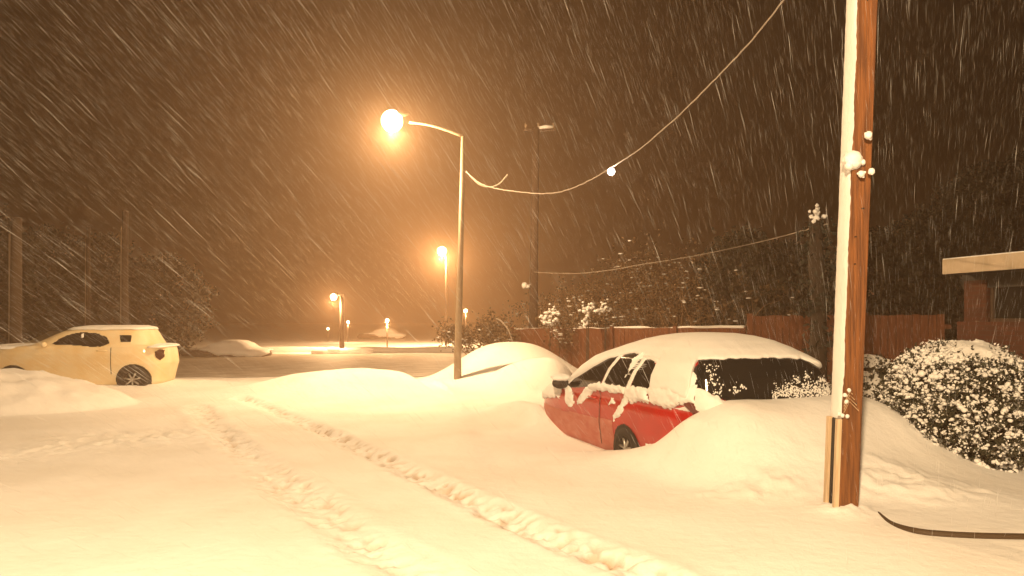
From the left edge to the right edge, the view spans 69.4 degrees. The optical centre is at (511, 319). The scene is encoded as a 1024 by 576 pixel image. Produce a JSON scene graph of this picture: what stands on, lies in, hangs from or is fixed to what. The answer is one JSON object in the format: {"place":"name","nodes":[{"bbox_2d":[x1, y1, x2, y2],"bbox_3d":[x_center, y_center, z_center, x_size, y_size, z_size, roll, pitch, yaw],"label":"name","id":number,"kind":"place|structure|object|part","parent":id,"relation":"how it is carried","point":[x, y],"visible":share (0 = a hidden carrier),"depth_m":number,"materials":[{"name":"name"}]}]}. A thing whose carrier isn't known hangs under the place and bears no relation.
{"place":"outdoors","nodes":[
{"label":"outdoors","id":0,"kind":"place"},
{"bbox_2d":[175,354,465,376],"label":"road","id":1,"kind":"structure","parent":0,"point":[269,365],"depth_m":28.04,"materials":[{"name":"white snow"}]},
{"bbox_2d":[181,340,272,356],"bbox_3d":[-13.433,1.347,34.793,4.415,0.842,1.973,0,0,8],"label":"snow mound","id":2,"kind":"object","parent":1,"relation":"on","point":[229,346],"visible":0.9,"depth_m":33.99,"materials":[{"name":"white snow"}]},
{"bbox_2d":[0,323,1023,575],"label":"ground","id":3,"kind":"structure","parent":0,"point":[376,521],"depth_m":7.42,"materials":[{"name":"white snow"}]},
{"bbox_2d":[8,217,22,343],"bbox_3d":[-14.094,-0.505,21.000,0.330,4.810,0.340,0,0,0],"label":"timber pole","id":4,"kind":"object","parent":3,"relation":"on","point":[15,266],"visible":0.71,"depth_m":20.89,"materials":[{"name":"brown wood"}]},
{"bbox_2d":[0,203,59,343],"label":"evergreen tree","id":5,"kind":"object","parent":3,"relation":"on","point":[27,271],"visible":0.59,"depth_m":27.45,"materials":[{"name":"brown plant"}]},
{"bbox_2d":[0,222,107,342],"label":"evergreen tree","id":6,"kind":"object","parent":3,"relation":"on","point":[59,237],"visible":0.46,"depth_m":29.52,"materials":[{"name":"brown plant"}]},
{"bbox_2d":[0,257,157,339],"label":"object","id":7,"kind":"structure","parent":3,"relation":"on","point":[114,280],"depth_m":50.96,"materials":[{"name":"brown plant"}]},
{"bbox_2d":[85,226,90,325],"bbox_3d":[-16.634,-0.886,29.000,0.178,5.573,0.180,0,0,0],"label":"utility pole","id":8,"kind":"object","parent":3,"relation":"on","point":[87,271],"visible":0.72,"depth_m":28.94,"materials":[{"name":"brown wood"}]},
{"bbox_2d":[0,325,179,385],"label":"parked car","id":9,"kind":"object","parent":3,"relation":"on","point":[93,348],"visible":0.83,"depth_m":17.59,"materials":[{"name":"yellow paint"}]},
{"bbox_3d":[-10.238,0.464,17.576,1.260,0.347,0.199,0,0,-8],"label":"side window","id":10,"kind":"part","parent":9,"relation":"part of","materials":[{"name":"black glass"}]},
{"bbox_3d":[-9.280,0.445,17.741,0.268,0.162,0.080,0,0,-13],"label":"side window","id":11,"kind":"part","parent":9,"relation":"part of","materials":[{"name":"black glass"}]},
{"bbox_2d":[34,227,165,333],"bbox_3d":[-17.786,-1.094,32.047,4.956,5.997,4.793,0,0,33],"label":"evergreen tree","id":12,"kind":"object","parent":3,"relation":"on","point":[101,240],"visible":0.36,"depth_m":31.64,"materials":[{"name":"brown plant"}]},
{"bbox_2d":[120,211,128,324],"bbox_3d":[-14.145,-1.037,27.000,0.252,5.875,0.260,0,0,0],"label":"timber pole","id":13,"kind":"object","parent":3,"relation":"on","point":[123,265],"visible":0.72,"depth_m":26.91,"materials":[{"name":"brown wood"}]},
{"bbox_2d":[107,252,219,355],"bbox_3d":[-15.956,-0.588,33.966,4.715,5.124,5.020,0,0,0],"label":"evergreen tree","id":14,"kind":"object","parent":3,"relation":"on","point":[181,270],"visible":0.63,"depth_m":33.39,"materials":[{"name":"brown plant"}]},
{"bbox_2d":[181,346,477,352],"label":"snow bank","id":15,"kind":"structure","parent":3,"relation":"on","point":[376,349],"depth_m":37.91,"materials":[{"name":"white snow"}]},
{"bbox_2d":[330,293,343,347],"bbox_3d":[-8.861,0.171,37.500,0.709,3.058,0.340,0,0,0],"label":"lamp post","id":16,"kind":"object","parent":3,"relation":"on","point":[333,296],"visible":0.94,"depth_m":37.41,"materials":[{"name":"white metal"}]},
{"bbox_2d":[311,347,373,353],"bbox_3d":[-8.553,1.592,37.398,3.159,0.496,0.784,0,0,-11],"label":"snow heap","id":17,"kind":"object","parent":3,"relation":"on","point":[347,350],"visible":0.7,"depth_m":37.11,"materials":[{"name":"white snow"}]},
{"bbox_2d":[357,328,405,338],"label":"snowed in car","id":18,"kind":"object","parent":3,"relation":"on","point":[378,333],"visible":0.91,"depth_m":61.27,"materials":[{"name":"white"}]},
{"bbox_2d":[386,319,388,346],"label":"lamp post","id":19,"kind":"object","parent":3,"relation":"on","point":[387,320],"visible":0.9,"depth_m":42.97,"materials":[{"name":"white metal"}]},
{"bbox_2d":[381,110,465,379],"bbox_3d":[-2.156,-1.595,18.000,2.052,7.029,0.520,0,0,0],"label":"street lamp","id":20,"kind":"object","parent":3,"relation":"on","point":[394,116],"visible":0.93,"depth_m":17.94,"materials":[{"name":"white metal"}]},
{"bbox_2d":[466,0,784,194],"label":"overhead cable","id":21,"kind":"object","parent":20,"relation":"attached to","point":[743,49],"visible":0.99,"depth_m":11.14,"materials":[{"name":"beige plastic"}]},
{"bbox_2d":[466,171,507,187],"bbox_3d":[-0.591,-3.388,17.724,1.115,0.456,0.089,0,0,22],"label":"drop cable","id":22,"kind":"object","parent":21,"relation":"attached to","point":[491,186],"visible":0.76,"depth_m":17.64,"materials":[{"name":"beige plastic"}]},
{"bbox_2d":[607,166,614,174],"bbox_3d":[1.745,-2.623,13.000,0.133,0.163,0.136,0,0,0],"label":"hanging bulb","id":23,"kind":"object","parent":21,"relation":"hanging from","point":[610,171],"visible":0.99,"depth_m":12.95,"materials":[{"name":"white glass"}]},
{"bbox_2d":[437,247,446,345],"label":"lamp post","id":24,"kind":"object","parent":3,"relation":"on","point":[440,251],"visible":0.94,"depth_m":45.96,"materials":[{"name":"white metal"}]},
{"bbox_2d":[432,307,523,354],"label":"tree","id":25,"kind":"object","parent":3,"relation":"on","point":[497,329],"visible":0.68,"depth_m":23.26,"materials":[{"name":"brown plant"}]},
{"bbox_2d":[496,318,512,341],"bbox_3d":[-0.226,0.334,22.500,0.538,0.799,0.044,0,0,0],"label":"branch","id":26,"kind":"object","parent":25,"relation":"attached to","point":[506,327],"visible":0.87,"depth_m":22.48,"materials":[{"name":"beige"}]},
{"bbox_2d":[522,123,555,327],"bbox_3d":[0.887,-2.429,25.001,1.197,8.461,0.392,0,0,-13],"label":"utility pole","id":27,"kind":"object","parent":3,"relation":"on","point":[534,229],"visible":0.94,"depth_m":24.89,"materials":[{"name":"brown wood"}]},
{"bbox_2d":[537,223,827,273],"bbox_3d":[5.276,-1.861,19.707,4.652,0.804,12.824,0,0,-22],"label":"service wire","id":28,"kind":"object","parent":27,"relation":"attached to","point":[678,258],"visible":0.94,"depth_m":21.52,"materials":[{"name":"beige"}]},
{"bbox_2d":[535,302,564,350],"bbox_3d":[1.097,0.493,21.463,0.852,2.015,0.944,0,0,0],"label":"snowy sprig","id":29,"kind":"object","parent":3,"relation":"on","point":[550,319],"visible":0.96,"depth_m":21.41,"materials":[{"name":"white snow"}]},
{"bbox_2d":[506,284,611,328],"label":"tree","id":30,"kind":"object","parent":3,"relation":"on","point":[539,321],"visible":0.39,"depth_m":28.05,"materials":[{"name":"brown plant"}]},
{"bbox_2d":[579,314,590,361],"bbox_3d":[2.033,0.672,20.406,0.388,1.658,0.387,0,0,0],"label":"snowy sprig","id":31,"kind":"object","parent":3,"relation":"on","point":[586,319],"visible":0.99,"depth_m":20.38,"materials":[{"name":"white snow"}]},
{"bbox_2d":[576,299,597,360],"bbox_3d":[2.072,0.452,20.529,0.627,2.097,0.469,0,0,0],"label":"snowy sprig","id":32,"kind":"object","parent":3,"relation":"on","point":[586,307],"visible":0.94,"depth_m":20.45,"materials":[{"name":"white snow"}]},
{"bbox_2d":[543,285,638,364],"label":"tree","id":33,"kind":"object","parent":3,"relation":"on","point":[594,322],"visible":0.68,"depth_m":21.89,"materials":[{"name":"brown plant"}]},
{"bbox_2d":[593,298,614,351],"bbox_3d":[2.520,0.445,20.344,0.501,2.112,0.582,0,0,34],"label":"snowy sprig","id":34,"kind":"object","parent":3,"relation":"on","point":[605,308],"visible":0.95,"depth_m":20.34,"materials":[{"name":"white snow"}]},
{"bbox_2d":[537,244,695,327],"bbox_3d":[3.571,-0.593,25.709,5.536,4.448,5.276,0,0,0],"label":"tree","id":35,"kind":"object","parent":3,"relation":"on","point":[617,299],"visible":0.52,"depth_m":25.43,"materials":[{"name":"brown plant"}]},
{"bbox_2d":[511,325,745,368],"bbox_3d":[2.740,0.963,20.603,0.130,1.674,8.729,0,0,-39],"label":"board fence","id":36,"kind":"object","parent":3,"relation":"on","point":[597,336],"visible":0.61,"depth_m":21.05,"materials":[{"name":"brown wood"}]},
{"bbox_2d":[550,229,721,327],"bbox_3d":[4.683,-0.617,24.202,6.745,4.489,5.042,0,0,-45],"label":"tree","id":37,"kind":"object","parent":3,"relation":"on","point":[674,323],"visible":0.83,"depth_m":23.78,"materials":[{"name":"brown plant"}]},
{"bbox_2d":[542,332,829,449],"bbox_3d":[2.051,1.050,10.431,2.314,1.780,4.541,0,0,-23],"label":"parked car","id":38,"kind":"object","parent":3,"relation":"on","point":[743,361],"visible":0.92,"depth_m":8.91,"materials":[{"name":"red paint"}]},
{"bbox_3d":[1.073,0.736,10.485,0.146,0.576,1.435,0,0,-28],"label":"side window","id":39,"kind":"part","parent":38,"relation":"part of","materials":[{"name":"black glass"}]},
{"bbox_3d":[1.478,0.660,9.684,0.193,0.468,0.828,0,0,-23],"label":"side window","id":40,"kind":"part","parent":38,"relation":"part of","materials":[{"name":"black glass"}]},
{"bbox_3d":[1.663,0.688,9.170,0.141,0.432,0.516,0,0,-23],"label":"side window","id":41,"kind":"part","parent":38,"relation":"part of","materials":[{"name":"black glass"}]},
{"bbox_3d":[2.725,0.716,9.184,2.004,0.576,1.632,0,0,-22],"label":"rear window","id":42,"kind":"part","parent":38,"relation":"part of","materials":[{"name":"black glass"}]},
{"bbox_2d":[622,238,804,332],"bbox_3d":[5.576,-0.467,21.268,4.148,4.200,5.217,0,0,-29],"label":"tree","id":43,"kind":"object","parent":3,"relation":"on","point":[699,308],"visible":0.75,"depth_m":20.90,"materials":[{"name":"brown plant"}]},
{"bbox_2d":[681,222,802,337],"bbox_3d":[7.422,-0.630,23.975,3.615,5.067,3.761,0,0,0],"label":"evergreen tree","id":44,"kind":"object","parent":3,"relation":"on","point":[725,261],"visible":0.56,"depth_m":23.20,"materials":[{"name":"green plant"}]},
{"bbox_2d":[748,238,835,343],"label":"evergreen tree","id":45,"kind":"object","parent":3,"relation":"on","point":[788,264],"visible":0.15,"depth_m":24.08,"materials":[{"name":"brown plant"}]},
{"bbox_2d":[785,203,836,380],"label":"evergreen tree","id":46,"kind":"object","parent":3,"relation":"on","point":[817,305],"visible":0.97,"depth_m":12.81,"materials":[{"name":"brown plant"}]},
{"bbox_2d":[747,313,950,381],"bbox_3d":[6.706,0.826,14.905,3.752,1.948,0.130,0,0,22],"label":"board fence","id":47,"kind":"object","parent":3,"relation":"on","point":[906,328],"visible":0.3,"depth_m":14.68,"materials":[{"name":"brown wood"}]},
{"bbox_2d":[823,0,877,507],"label":"timber post","id":48,"kind":"object","parent":3,"relation":"on","point":[841,477],"visible":0.97,"depth_m":6.54,"materials":[{"name":"brown wood"}]},
{"bbox_2d":[828,369,887,394],"bbox_3d":[5.315,1.223,11.197,1.273,1.016,1.254,0,0,0],"label":"round bush","id":49,"kind":"object","parent":3,"relation":"on","point":[869,376],"visible":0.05,"depth_m":10.94,"materials":[{"name":"white plant"}]},
{"bbox_2d":[827,354,895,387],"bbox_3d":[5.969,1.037,12.398,1.293,0.987,1.181,0,0,0],"label":"round bush","id":50,"kind":"object","parent":3,"relation":"on","point":[871,361],"visible":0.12,"depth_m":12.08,"materials":[{"name":"white plant"}]},
{"bbox_2d":[863,382,882,400],"bbox_3d":[5.251,1.345,10.609,1.190,0.948,1.091,0,0,0],"label":"round bush","id":51,"kind":"object","parent":3,"relation":"on","point":[867,390],"visible":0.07,"depth_m":10.44,"materials":[{"name":"white plant"}]},
{"bbox_2d":[829,224,947,330],"bbox_3d":[13.557,-0.822,27.116,4.472,5.452,4.250,0,0,0],"label":"evergreen tree","id":52,"kind":"object","parent":3,"relation":"on","point":[884,248],"visible":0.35,"depth_m":25.86,"materials":[{"name":"green plant"}]},
{"bbox_2d":[883,201,1004,340],"bbox_3d":[15.995,-1.339,27.985,4.885,6.485,4.854,0,0,0],"label":"evergreen tree","id":53,"kind":"object","parent":3,"relation":"on","point":[920,228],"visible":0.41,"depth_m":27.05,"materials":[{"name":"green plant"}]},
{"bbox_2d":[871,337,1023,472],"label":"round bush","id":54,"kind":"object","parent":3,"relation":"on","point":[965,436],"visible":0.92,"depth_m":8.20,"materials":[{"name":"green plant"}]},
{"bbox_2d":[878,511,1023,539],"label":"hose","id":55,"kind":"object","parent":3,"relation":"on","point":[978,535],"visible":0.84,"depth_m":5.78,"materials":[{"name":"brown rubber"}]},
{"bbox_2d":[915,159,1023,308],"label":"evergreen tree","id":56,"kind":"object","parent":3,"relation":"on","point":[965,186],"visible":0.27,"depth_m":28.96,"materials":[{"name":"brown plant"}]},
{"bbox_2d":[942,251,1023,321],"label":"house","id":57,"kind":"structure","parent":3,"relation":"on","point":[990,267],"depth_m":13.22,"materials":[{"name":"brick"}]},
{"bbox_2d":[990,286,1023,321],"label":"window","id":58,"kind":"structure","parent":57,"relation":"in","point":[1013,293],"depth_m":13.14,"materials":[{"name":"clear glass"}]},
{"bbox_2d":[957,322,1023,359],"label":"garden wall","id":59,"kind":"structure","parent":3,"relation":"on","point":[1012,337],"depth_m":12.51,"materials":[{"name":"wood"}]},
{"bbox_2d":[973,146,1023,251],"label":"evergreen tree","id":60,"kind":"object","parent":3,"relation":"on","point":[1019,155],"visible":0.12,"depth_m":29.80,"materials":[{"name":"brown plant"}]},
{"bbox_2d":[0,0,1023,575],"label":"falling snow","id":61,"kind":"structure","parent":0,"point":[440,218],"depth_m":7.83,"materials":[{"name":"white snow"}]},
{"bbox_2d":[0,0,1023,322],"label":"sky","id":62,"kind":"structure","parent":0,"point":[588,122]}
]}

